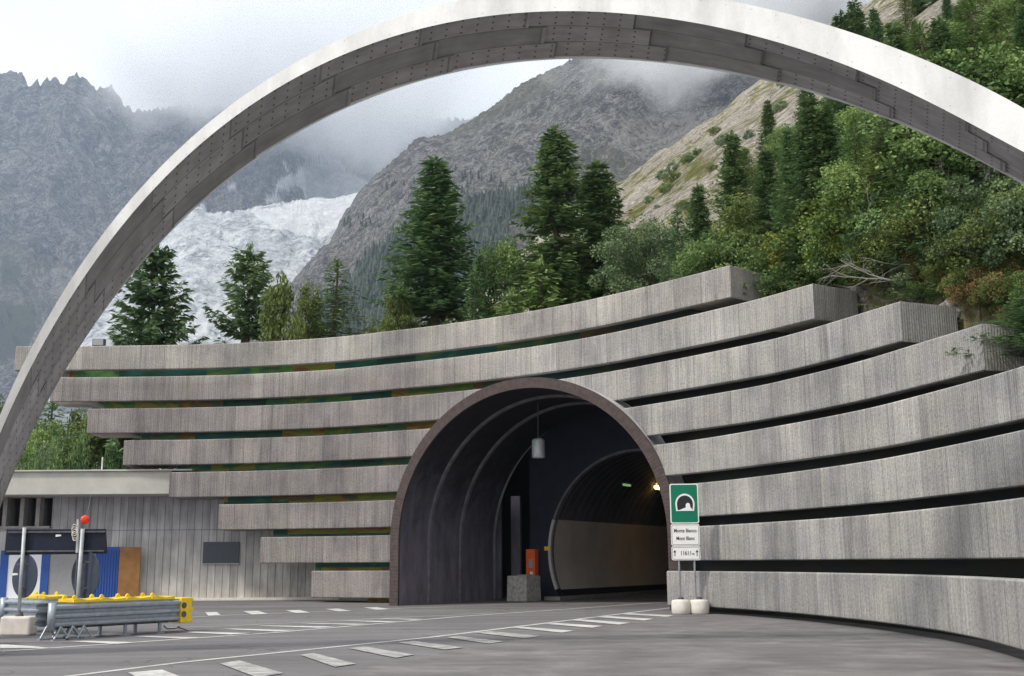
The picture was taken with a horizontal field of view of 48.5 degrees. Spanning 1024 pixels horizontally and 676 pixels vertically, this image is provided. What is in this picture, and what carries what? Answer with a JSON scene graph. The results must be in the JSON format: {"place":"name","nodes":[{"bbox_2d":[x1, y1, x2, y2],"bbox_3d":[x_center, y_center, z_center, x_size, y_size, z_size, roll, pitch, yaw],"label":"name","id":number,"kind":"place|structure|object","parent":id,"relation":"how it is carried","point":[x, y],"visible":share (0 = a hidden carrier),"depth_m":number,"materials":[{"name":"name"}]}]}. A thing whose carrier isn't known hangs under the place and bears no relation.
{"place":"outdoors","nodes":[
{"label":"outdoors","id":0,"kind":"place"},
{"bbox_2d":[0,70,473,413],"bbox_3d":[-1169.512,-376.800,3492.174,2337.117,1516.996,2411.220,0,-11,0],"label":"mountain","id":1,"kind":"structure","parent":0,"point":[83,160],"depth_m":3780.96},
{"bbox_2d":[37,193,356,435],"bbox_3d":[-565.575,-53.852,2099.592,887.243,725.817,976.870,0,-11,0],"label":"glacier","id":2,"kind":"object","parent":1,"relation":"on","point":[291,238],"visible":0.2,"depth_m":2273.38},
{"bbox_2d":[0,0,571,468],"label":"sky","id":3,"kind":"structure","parent":0,"point":[152,53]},
{"bbox_2d":[0,598,1023,675],"bbox_3d":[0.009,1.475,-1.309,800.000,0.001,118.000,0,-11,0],"label":"road","id":4,"kind":"structure","parent":0,"point":[64,660],"depth_m":26.74,"materials":[{"name":"asphalt"}]},
{"bbox_2d":[0,612,36,635],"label":"base block","id":5,"kind":"object","parent":4,"relation":"on","point":[19,624],"depth_m":27.74,"materials":[{"name":"white concrete"}]},
{"bbox_2d":[0,591,71,619],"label":"crash barrier","id":6,"kind":"object","parent":4,"relation":"on","point":[29,604],"visible":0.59,"depth_m":29.28,"materials":[{"name":"metal"}]},
{"bbox_2d":[4,528,106,634],"bbox_3d":[-11.387,6.038,28.300,2.557,2.612,0.668,0,-11,0],"label":"sign board","id":7,"kind":"object","parent":4,"relation":"on","point":[25,543],"visible":0.93,"depth_m":28.39,"materials":[{"name":"metal"}]},
{"bbox_2d":[71,515,89,594],"bbox_3d":[-10.684,5.452,28.026,0.411,2.149,0.182,4,-12,-22],"label":"warning lamp","id":8,"kind":"object","parent":4,"relation":"on","point":[84,519],"visible":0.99,"depth_m":28.09,"materials":[{"name":"grey paint"}]},
{"bbox_2d":[35,592,193,640],"bbox_3d":[-9.616,6.758,27.747,0.828,1.030,4.218,-8,-13,33],"label":"crash barrier","id":9,"kind":"object","parent":4,"relation":"on","point":[74,612],"visible":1,"depth_m":27.31,"materials":[{"name":"metal"}]},
{"bbox_2d":[0,457,339,600],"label":"service building","id":10,"kind":"structure","parent":4,"relation":"on","point":[160,542],"depth_m":54.25,"materials":[{"name":"concrete"}]},
{"bbox_2d":[6,555,41,597],"bbox_3d":[-23.154,11.313,54.019,1.918,2.101,0.080,0,-11,0],"label":"white door","id":11,"kind":"structure","parent":10,"relation":"in","point":[10,593],"depth_m":54.00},
{"bbox_2d":[48,554,95,598],"bbox_3d":[-20.897,11.314,54.021,2.469,2.105,0.070,0,-11,0],"label":"grey door","id":12,"kind":"structure","parent":10,"relation":"in","point":[61,565],"depth_m":54.00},
{"bbox_2d":[117,547,141,596],"bbox_3d":[-18.073,11.120,53.735,1.007,2.449,0.060,0,-11,0],"label":"brown door","id":13,"kind":"structure","parent":10,"relation":"in","point":[130,557],"depth_m":53.72,"materials":[{"name":"paint"}]},
{"bbox_2d":[0,607,417,647],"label":"hatched marking","id":14,"kind":"object","parent":4,"relation":"on","point":[114,642],"visible":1,"depth_m":29.64,"materials":[{"name":"paint"}]},
{"bbox_2d":[2,599,666,675],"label":"edge line marking","id":15,"kind":"object","parent":4,"relation":"on","point":[331,627],"visible":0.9,"depth_m":26.94,"materials":[{"name":"paint"}]},
{"bbox_2d":[220,631,536,675],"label":"worn hatched marking","id":16,"kind":"object","parent":4,"relation":"on","point":[249,668],"visible":1,"depth_m":21.26,"materials":[{"name":"paint"}]},
{"bbox_2d":[128,613,672,675],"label":"diagonal marking","id":17,"kind":"object","parent":4,"relation":"on","point":[154,673],"visible":1,"depth_m":30.04,"materials":[{"name":"paint"}]},
{"bbox_2d":[0,0,1023,506],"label":"concrete arch","id":18,"kind":"structure","parent":4,"relation":"on","point":[774,46],"depth_m":21.87,"materials":[{"name":"grey concrete"}]},
{"bbox_2d":[14,265,1023,650],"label":"portal wall","id":19,"kind":"structure","parent":4,"relation":"on","point":[830,451],"depth_m":39.25,"materials":[{"name":"concrete"}]},
{"bbox_2d":[321,610,1023,675],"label":"worn asphalt area","id":20,"kind":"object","parent":4,"relation":"on","point":[690,644],"visible":1,"depth_m":20.85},
{"bbox_2d":[669,484,708,614],"bbox_3d":[5.780,6.899,37.318,1.221,4.202,0.630,-1,-11,4],"label":"tunnel sign","id":21,"kind":"object","parent":20,"relation":"on","point":[685,538],"visible":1,"depth_m":37.31,"materials":[{"name":"metal"}]},
{"bbox_2d":[244,0,871,342],"bbox_3d":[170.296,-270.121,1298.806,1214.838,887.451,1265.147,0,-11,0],"label":"rocky mountain","id":22,"kind":"structure","parent":0,"point":[625,119],"depth_m":1594.33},
{"bbox_2d":[343,163,501,227],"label":"scattered conifers","id":23,"kind":"object","parent":22,"relation":"on","point":[403,184],"visible":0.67,"depth_m":1588.07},
{"bbox_2d":[308,177,596,336],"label":"distant wood","id":24,"kind":"object","parent":22,"relation":"on","point":[367,265],"visible":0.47,"depth_m":1306.11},
{"bbox_2d":[462,593,667,604],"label":"tunnel road","id":25,"kind":"structure","parent":0,"point":[661,598],"depth_m":49.78,"materials":[{"name":"asphalt"}]},
{"bbox_2d":[507,574,540,601],"bbox_3d":[0.522,11.005,50.108,1.085,1.145,1.099,-9,-14,36],"label":"concrete block","id":26,"kind":"object","parent":25,"relation":"on","point":[524,588],"depth_m":49.72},
{"bbox_2d":[526,549,538,575],"bbox_3d":[0.921,10.753,51.781,0.460,2.240,0.380,-6,-13,28],"label":"emergency cabinet","id":27,"kind":"object","parent":26,"relation":"on","point":[531,561],"visible":0.79,"depth_m":51.74,"materials":[{"name":"metal"}]},
{"bbox_2d":[389,377,693,609],"bbox_3d":[3.003,6.873,49.581,17.000,9.020,13.060,-6,-13,28],"label":"tunnel portal","id":28,"kind":"object","parent":25,"relation":"on","point":[480,492],"visible":0.7,"depth_m":49.53,"materials":[{"name":"concrete"}]},
{"bbox_2d":[496,496,521,598],"bbox_3d":[-0.252,9.894,53.904,1.467,4.800,0.510,7,-13,-34],"label":"door panel","id":29,"kind":"structure","parent":28,"relation":"in","point":[516,520],"depth_m":54.03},
{"bbox_2d":[532,402,544,458],"bbox_3d":[1.091,3.835,47.441,0.540,2.361,0.540,0,-11,0],"label":"hanging cylinder","id":30,"kind":"object","parent":28,"relation":"hanging from","point":[538,447],"visible":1,"depth_m":47.10,"materials":[{"name":"grey paint"}]},
{"bbox_2d":[544,449,668,599],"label":"tunnel","id":31,"kind":"structure","parent":25,"relation":"on","point":[610,539],"depth_m":56.26,"materials":[{"name":"concrete"}]},
{"bbox_2d":[450,0,1023,578],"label":"hillside","id":32,"kind":"structure","parent":0,"point":[740,114],"depth_m":122.03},
{"bbox_2d":[15,417,77,469],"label":"broadleaf tree","id":33,"kind":"object","parent":32,"relation":"on","point":[45,434],"visible":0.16,"depth_m":66.25,"materials":[{"name":"green plant"}]},
{"bbox_2d":[16,427,95,469],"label":"broadleaf tree","id":34,"kind":"object","parent":32,"relation":"on","point":[47,444],"visible":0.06,"depth_m":64.70,"materials":[{"name":"green plant"}]},
{"bbox_2d":[66,428,106,469],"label":"bush","id":35,"kind":"object","parent":32,"relation":"on","point":[78,464],"visible":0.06,"depth_m":62.23,"materials":[{"name":"green plant"}]},
{"bbox_2d":[54,418,121,469],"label":"birch tree","id":36,"kind":"object","parent":32,"relation":"on","point":[101,442],"visible":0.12,"depth_m":63.30,"materials":[{"name":"green plant"}]},
{"bbox_2d":[52,245,210,469],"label":"pine tree","id":37,"kind":"object","parent":32,"relation":"on","point":[156,323],"visible":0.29,"depth_m":66.90,"materials":[{"name":"green plant"}]},
{"bbox_2d":[202,242,289,343],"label":"pine tree","id":38,"kind":"object","parent":32,"relation":"on","point":[249,269],"visible":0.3,"depth_m":69.18,"materials":[{"name":"green plant"}]},
{"bbox_2d":[256,270,307,341],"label":"birch tree","id":39,"kind":"object","parent":32,"relation":"on","point":[280,297],"visible":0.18,"depth_m":62.97,"materials":[{"name":"green plant"}]},
{"bbox_2d":[284,279,329,339],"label":"broadleaf tree","id":40,"kind":"object","parent":32,"relation":"on","point":[306,303],"visible":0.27,"depth_m":67.33,"materials":[{"name":"green plant"}]},
{"bbox_2d":[307,256,366,337],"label":"larch tree","id":41,"kind":"object","parent":32,"relation":"on","point":[333,331],"visible":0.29,"depth_m":67.55,"materials":[{"name":"green plant"}]},
{"bbox_2d":[373,283,421,332],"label":"broadleaf tree","id":42,"kind":"object","parent":32,"relation":"on","point":[395,315],"visible":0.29,"depth_m":67.18,"materials":[{"name":"green plant"}]},
{"bbox_2d":[359,155,502,331],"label":"spruce tree","id":43,"kind":"object","parent":32,"relation":"on","point":[433,263],"visible":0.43,"depth_m":69.56,"materials":[{"name":"green plant"}]},
{"bbox_2d":[452,265,488,322],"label":"spruce tree","id":44,"kind":"object","parent":32,"relation":"on","point":[475,278],"visible":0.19,"depth_m":63.55,"materials":[{"name":"green plant"}]},
{"bbox_2d":[456,235,536,321],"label":"broadleaf tree","id":45,"kind":"object","parent":32,"relation":"on","point":[504,249],"visible":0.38,"depth_m":70.90,"materials":[{"name":"green plant"}]},
{"bbox_2d":[491,286,529,316],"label":"young fir","id":46,"kind":"object","parent":32,"relation":"on","point":[508,308],"visible":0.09,"depth_m":63.43,"materials":[{"name":"green plant"}]},
{"bbox_2d":[499,254,566,314],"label":"young fir","id":47,"kind":"object","parent":32,"relation":"on","point":[542,301],"visible":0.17,"depth_m":64.54,"materials":[{"name":"green plant"}]},
{"bbox_2d":[494,124,612,311],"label":"spruce tree","id":48,"kind":"object","parent":32,"relation":"on","point":[562,254],"visible":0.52,"depth_m":68.00,"materials":[{"name":"green plant"}]},
{"bbox_2d":[557,279,593,304],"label":"young fir","id":49,"kind":"object","parent":32,"relation":"on","point":[576,290],"visible":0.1,"depth_m":65.45,"materials":[{"name":"green plant"}]},
{"bbox_2d":[545,158,636,308],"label":"spruce tree","id":50,"kind":"object","parent":32,"relation":"on","point":[595,181],"visible":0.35,"depth_m":70.06,"materials":[{"name":"green plant"}]},
{"bbox_2d":[587,212,698,296],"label":"broadleaf tree","id":51,"kind":"object","parent":32,"relation":"on","point":[633,265],"visible":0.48,"depth_m":62.79,"materials":[{"name":"green plant"}]},
{"bbox_2d":[657,206,694,281],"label":"spruce tree","id":52,"kind":"object","parent":32,"relation":"on","point":[676,232],"visible":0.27,"depth_m":47.64,"materials":[{"name":"green plant"}]},
{"bbox_2d":[681,183,716,272],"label":"spruce tree","id":53,"kind":"object","parent":32,"relation":"on","point":[697,216],"visible":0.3,"depth_m":49.27,"materials":[{"name":"green plant"}]},
{"bbox_2d":[669,228,758,279],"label":"bush","id":54,"kind":"object","parent":32,"relation":"on","point":[684,268],"visible":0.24,"depth_m":43.87,"materials":[{"name":"green plant"}]},
{"bbox_2d":[703,129,756,241],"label":"spruce tree","id":55,"kind":"object","parent":32,"relation":"on","point":[733,175],"visible":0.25,"depth_m":48.04,"materials":[{"name":"green plant"}]},
{"bbox_2d":[702,191,780,266],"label":"broadleaf tree","id":56,"kind":"object","parent":32,"relation":"on","point":[742,209],"visible":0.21,"depth_m":44.49,"materials":[{"name":"green plant"}]},
{"bbox_2d":[736,147,759,200],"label":"birch tree","id":57,"kind":"object","parent":32,"relation":"on","point":[746,153],"visible":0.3,"depth_m":78.21,"materials":[{"name":"green plant"}]},
{"bbox_2d":[735,226,775,295],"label":"broadleaf tree","id":58,"kind":"object","parent":32,"relation":"on","point":[756,237],"visible":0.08,"depth_m":42.67,"materials":[{"name":"green plant"}]},
{"bbox_2d":[738,147,782,276],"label":"spruce tree","id":59,"kind":"object","parent":32,"relation":"on","point":[763,190],"visible":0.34,"depth_m":43.21,"materials":[{"name":"green plant"}]},
{"bbox_2d":[754,99,776,168],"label":"spruce tree","id":60,"kind":"object","parent":32,"relation":"on","point":[768,120],"visible":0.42,"depth_m":97.40,"materials":[{"name":"green plant"}]},
{"bbox_2d":[719,234,831,297],"bbox_3d":[10.176,-1.993,41.116,4.920,3.219,4.713,-5,-12,24],"label":"bush","id":61,"kind":"object","parent":32,"relation":"on","point":[767,282],"visible":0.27,"depth_m":39.97,"materials":[{"name":"green plant"}]},
{"bbox_2d":[762,123,799,166],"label":"broadleaf tree","id":62,"kind":"object","parent":32,"relation":"on","point":[773,145],"visible":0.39,"depth_m":90.19,"materials":[{"name":"green plant"}]},
{"bbox_2d":[760,126,806,296],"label":"spruce tree","id":63,"kind":"object","parent":32,"relation":"on","point":[785,156],"visible":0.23,"depth_m":41.81,"materials":[{"name":"green plant"}]},
{"bbox_2d":[759,222,807,275],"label":"bush","id":64,"kind":"object","parent":32,"relation":"on","point":[777,256],"visible":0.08,"depth_m":40.55,"materials":[{"name":"green plant"}]},
{"bbox_2d":[766,94,847,294],"bbox_3d":[10.575,-4.856,40.261,3.440,7.989,3.655,-2,-11,8],"label":"spruce tree","id":65,"kind":"object","parent":32,"relation":"on","point":[809,128],"visible":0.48,"depth_m":40.12,"materials":[{"name":"green plant"}]},
{"bbox_2d":[791,99,851,263],"bbox_3d":[11.401,-5.068,40.403,3.030,7.077,3.018,3,-12,-18],"label":"spruce tree","id":66,"kind":"object","parent":32,"relation":"on","point":[828,121],"visible":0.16,"depth_m":40.48,"materials":[{"name":"green plant"}]},
{"bbox_2d":[798,227,855,284],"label":"bush","id":67,"kind":"object","parent":32,"relation":"on","point":[812,261],"visible":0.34,"depth_m":38.07,"materials":[{"name":"green plant"}]},
{"bbox_2d":[764,180,896,267],"bbox_3d":[11.886,-3.482,38.154,6.641,3.151,5.156,-2,-11,10],"label":"bush","id":68,"kind":"object","parent":32,"relation":"on","point":[814,208],"visible":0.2,"depth_m":37.25,"materials":[{"name":"green plant"}]},
{"bbox_2d":[809,9,878,183],"bbox_3d":[18.058,-12.789,61.583,5.344,10.884,5.206,-8,-13,34],"label":"spruce tree","id":69,"kind":"object","parent":32,"relation":"on","point":[842,23],"visible":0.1,"depth_m":61.99,"materials":[{"name":"green plant"}]},
{"bbox_2d":[797,157,895,246],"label":"broadleaf tree","id":70,"kind":"object","parent":32,"relation":"on","point":[839,181],"visible":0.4,"depth_m":37.47,"materials":[{"name":"green plant"}]},
{"bbox_2d":[831,112,874,268],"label":"larch tree","id":71,"kind":"object","parent":32,"relation":"on","point":[856,155],"visible":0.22,"depth_m":38.95,"materials":[{"name":"green plant"}]},
{"bbox_2d":[844,0,873,39],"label":"spruce tree","id":72,"kind":"object","parent":32,"relation":"on","point":[857,18],"visible":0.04,"depth_m":79.90,"materials":[{"name":"green plant"}]},
{"bbox_2d":[833,105,885,159],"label":"broadleaf tree","id":73,"kind":"object","parent":32,"relation":"on","point":[844,119],"visible":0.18,"depth_m":55.16,"materials":[{"name":"green plant"}]},
{"bbox_2d":[850,283,868,313],"bbox_3d":[11.841,-1.144,37.912,1.762,1.493,1.511,0,-11,0],"label":"rock outcrop","id":74,"kind":"object","parent":32,"relation":"on","point":[862,291],"visible":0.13,"depth_m":37.42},
{"bbox_2d":[814,255,916,303],"bbox_3d":[11.862,-1.578,35.644,4.994,3.066,2.184,0,-11,0],"label":"dead branch","id":75,"kind":"object","parent":32,"relation":"on","point":[862,270],"visible":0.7,"depth_m":35.16,"materials":[{"name":"grey wood"}]},
{"bbox_2d":[831,131,913,295],"bbox_3d":[11.895,-4.138,36.833,3.706,5.575,3.660,3,-12,-18],"label":"larch tree","id":76,"kind":"object","parent":32,"relation":"on","point":[885,288],"visible":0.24,"depth_m":36.90,"materials":[{"name":"green plant"}]},
{"bbox_2d":[833,179,914,263],"bbox_3d":[12.703,-3.433,37.307,4.300,3.395,5.327,0,-11,0],"label":"bush","id":77,"kind":"object","parent":32,"relation":"on","point":[859,226],"visible":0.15,"depth_m":36.22,"materials":[{"name":"green plant"}]},
{"bbox_2d":[866,7,887,43],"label":"spruce tree","id":78,"kind":"object","parent":32,"relation":"on","point":[875,27],"visible":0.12,"depth_m":86.38,"materials":[{"name":"green plant"}]},
{"bbox_2d":[850,207,910,285],"bbox_3d":[12.434,-2.601,36.134,3.415,2.912,3.102,2,-11,-12],"label":"bush","id":79,"kind":"object","parent":32,"relation":"on","point":[875,242],"visible":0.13,"depth_m":35.24,"materials":[{"name":"green plant"}]},
{"bbox_2d":[855,20,925,220],"bbox_3d":[12.950,-6.380,37.462,3.637,8.745,3.423,-9,-14,37],"label":"spruce tree","id":80,"kind":"object","parent":32,"relation":"on","point":[891,40],"visible":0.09,"depth_m":37.53,"materials":[{"name":"green plant"}]},
{"bbox_2d":[858,216,941,272],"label":"bush","id":81,"kind":"object","parent":32,"relation":"on","point":[891,251],"visible":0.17,"depth_m":34.88,"materials":[{"name":"green plant"}]},
{"bbox_2d":[846,196,960,270],"bbox_3d":[12.762,-2.823,35.181,3.999,3.031,4.402,5,-12,-24],"label":"bush","id":82,"kind":"object","parent":32,"relation":"on","point":[898,229],"visible":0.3,"depth_m":34.35,"materials":[{"name":"green plant"}]},
{"bbox_2d":[894,0,922,52],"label":"larch tree","id":83,"kind":"object","parent":32,"relation":"on","point":[905,17],"visible":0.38,"depth_m":106.01,"materials":[{"name":"green plant"}]},
{"bbox_2d":[857,143,960,308],"bbox_3d":[12.470,-3.477,35.202,3.544,5.762,3.519,-2,-11,10],"label":"spruce tree","id":84,"kind":"object","parent":32,"relation":"on","point":[920,298],"visible":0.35,"depth_m":35.10,"materials":[{"name":"green plant"}]},
{"bbox_2d":[889,250,943,288],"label":"bush","id":85,"kind":"object","parent":32,"relation":"on","point":[899,276],"visible":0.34,"depth_m":34.94,"materials":[{"name":"green plant"}]},
{"bbox_2d":[906,271,938,303],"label":"bush","id":86,"kind":"object","parent":32,"relation":"on","point":[913,292],"visible":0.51,"depth_m":34.52,"materials":[{"name":"green plant"}]},
{"bbox_2d":[865,19,983,270],"bbox_3d":[13.308,-5.919,35.764,4.930,8.945,4.940,5,-12,-27],"label":"larch tree","id":87,"kind":"object","parent":32,"relation":"on","point":[919,36],"visible":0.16,"depth_m":35.86,"materials":[{"name":"green plant"}]},
{"bbox_2d":[877,197,972,259],"bbox_3d":[13.151,-2.844,34.943,3.445,3.041,3.650,-11,-15,43],"label":"bush","id":88,"kind":"object","parent":32,"relation":"on","point":[914,236],"visible":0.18,"depth_m":33.96,"materials":[{"name":"green plant"}]},
{"bbox_2d":[883,165,991,244],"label":"broadleaf tree","id":89,"kind":"object","parent":32,"relation":"on","point":[918,183],"visible":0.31,"depth_m":34.11,"materials":[{"name":"green plant"}]},
{"bbox_2d":[855,41,1023,178],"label":"broadleaf tree","id":90,"kind":"object","parent":32,"relation":"on","point":[995,78],"visible":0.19,"depth_m":34.77,"materials":[{"name":"green plant"}]},
{"bbox_2d":[898,14,980,242],"bbox_3d":[13.623,-6.411,35.681,3.932,8.349,3.917,2,-11,-10],"label":"spruce tree","id":91,"kind":"object","parent":32,"relation":"on","point":[939,36],"visible":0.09,"depth_m":36.29,"materials":[{"name":"green plant"}]},
{"bbox_2d":[944,279,984,319],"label":"bush","id":92,"kind":"object","parent":32,"relation":"on","point":[958,291],"visible":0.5,"depth_m":32.40,"materials":[{"name":"brown plant"}]},
{"bbox_2d":[935,259,994,303],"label":"bush","id":93,"kind":"object","parent":32,"relation":"on","point":[947,280],"visible":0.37,"depth_m":32.69,"materials":[{"name":"green plant"}]},
{"bbox_2d":[919,175,1015,265],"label":"broadleaf tree","id":94,"kind":"object","parent":32,"relation":"on","point":[967,194],"visible":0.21,"depth_m":32.89,"materials":[{"name":"green plant"}]},
{"bbox_2d":[928,195,1007,270],"bbox_3d":[13.797,-2.624,33.209,3.127,2.852,3.312,-4,-12,18],"label":"bush","id":95,"kind":"object","parent":32,"relation":"on","point":[944,254],"visible":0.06,"depth_m":33.01,"materials":[{"name":"green plant"}]},
{"bbox_2d":[925,189,1023,284],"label":"bush","id":96,"kind":"object","parent":32,"relation":"on","point":[965,230],"visible":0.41,"depth_m":32.03,"materials":[{"name":"green plant"}]},
{"bbox_2d":[936,0,1023,177],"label":"larch tree","id":97,"kind":"object","parent":32,"relation":"on","point":[982,36],"visible":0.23,"depth_m":36.40,"materials":[{"name":"green plant"}]},
{"bbox_2d":[937,295,1023,356],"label":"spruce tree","id":98,"kind":"object","parent":32,"relation":"on","point":[1017,316],"visible":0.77,"depth_m":27.56,"materials":[{"name":"green plant"}]},
{"bbox_2d":[952,188,1023,274],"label":"bush","id":99,"kind":"object","parent":32,"relation":"on","point":[1011,211],"visible":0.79,"depth_m":31.08,"materials":[{"name":"green plant"}]},
{"bbox_2d":[956,153,1020,199],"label":"bush","id":100,"kind":"object","parent":32,"relation":"on","point":[1001,182],"visible":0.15,"depth_m":33.26,"materials":[{"name":"green plant"}]},
{"bbox_2d":[969,5,1013,62],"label":"broadleaf tree","id":101,"kind":"object","parent":32,"relation":"on","point":[991,19],"visible":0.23,"depth_m":59.49,"materials":[{"name":"green plant"}]},
{"bbox_2d":[967,271,1015,311],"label":"bush","id":102,"kind":"object","parent":32,"relation":"on","point":[988,286],"visible":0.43,"depth_m":31.02,"materials":[{"name":"green plant"}]},
{"bbox_2d":[966,265,1023,302],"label":"bush","id":103,"kind":"object","parent":32,"relation":"on","point":[990,281],"visible":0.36,"depth_m":30.88,"materials":[{"name":"green plant"}]},
{"bbox_2d":[971,161,1019,197],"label":"bush","id":104,"kind":"object","parent":32,"relation":"on","point":[992,178],"visible":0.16,"depth_m":33.58,"materials":[{"name":"green plant"}]},
{"bbox_2d":[982,31,1023,103],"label":"larch tree","id":105,"kind":"object","parent":32,"relation":"on","point":[1002,38],"visible":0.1,"depth_m":36.24,"materials":[{"name":"green plant"}]},
{"bbox_2d":[983,0,1023,37],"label":"broadleaf tree","id":106,"kind":"object","parent":32,"relation":"on","point":[1012,5],"visible":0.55,"depth_m":64.66,"materials":[{"name":"green plant"}]},
{"bbox_2d":[1007,3,1023,103],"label":"spruce tree","id":107,"kind":"object","parent":32,"relation":"on","point":[1018,32],"visible":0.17,"depth_m":36.52,"materials":[{"name":"green plant"}]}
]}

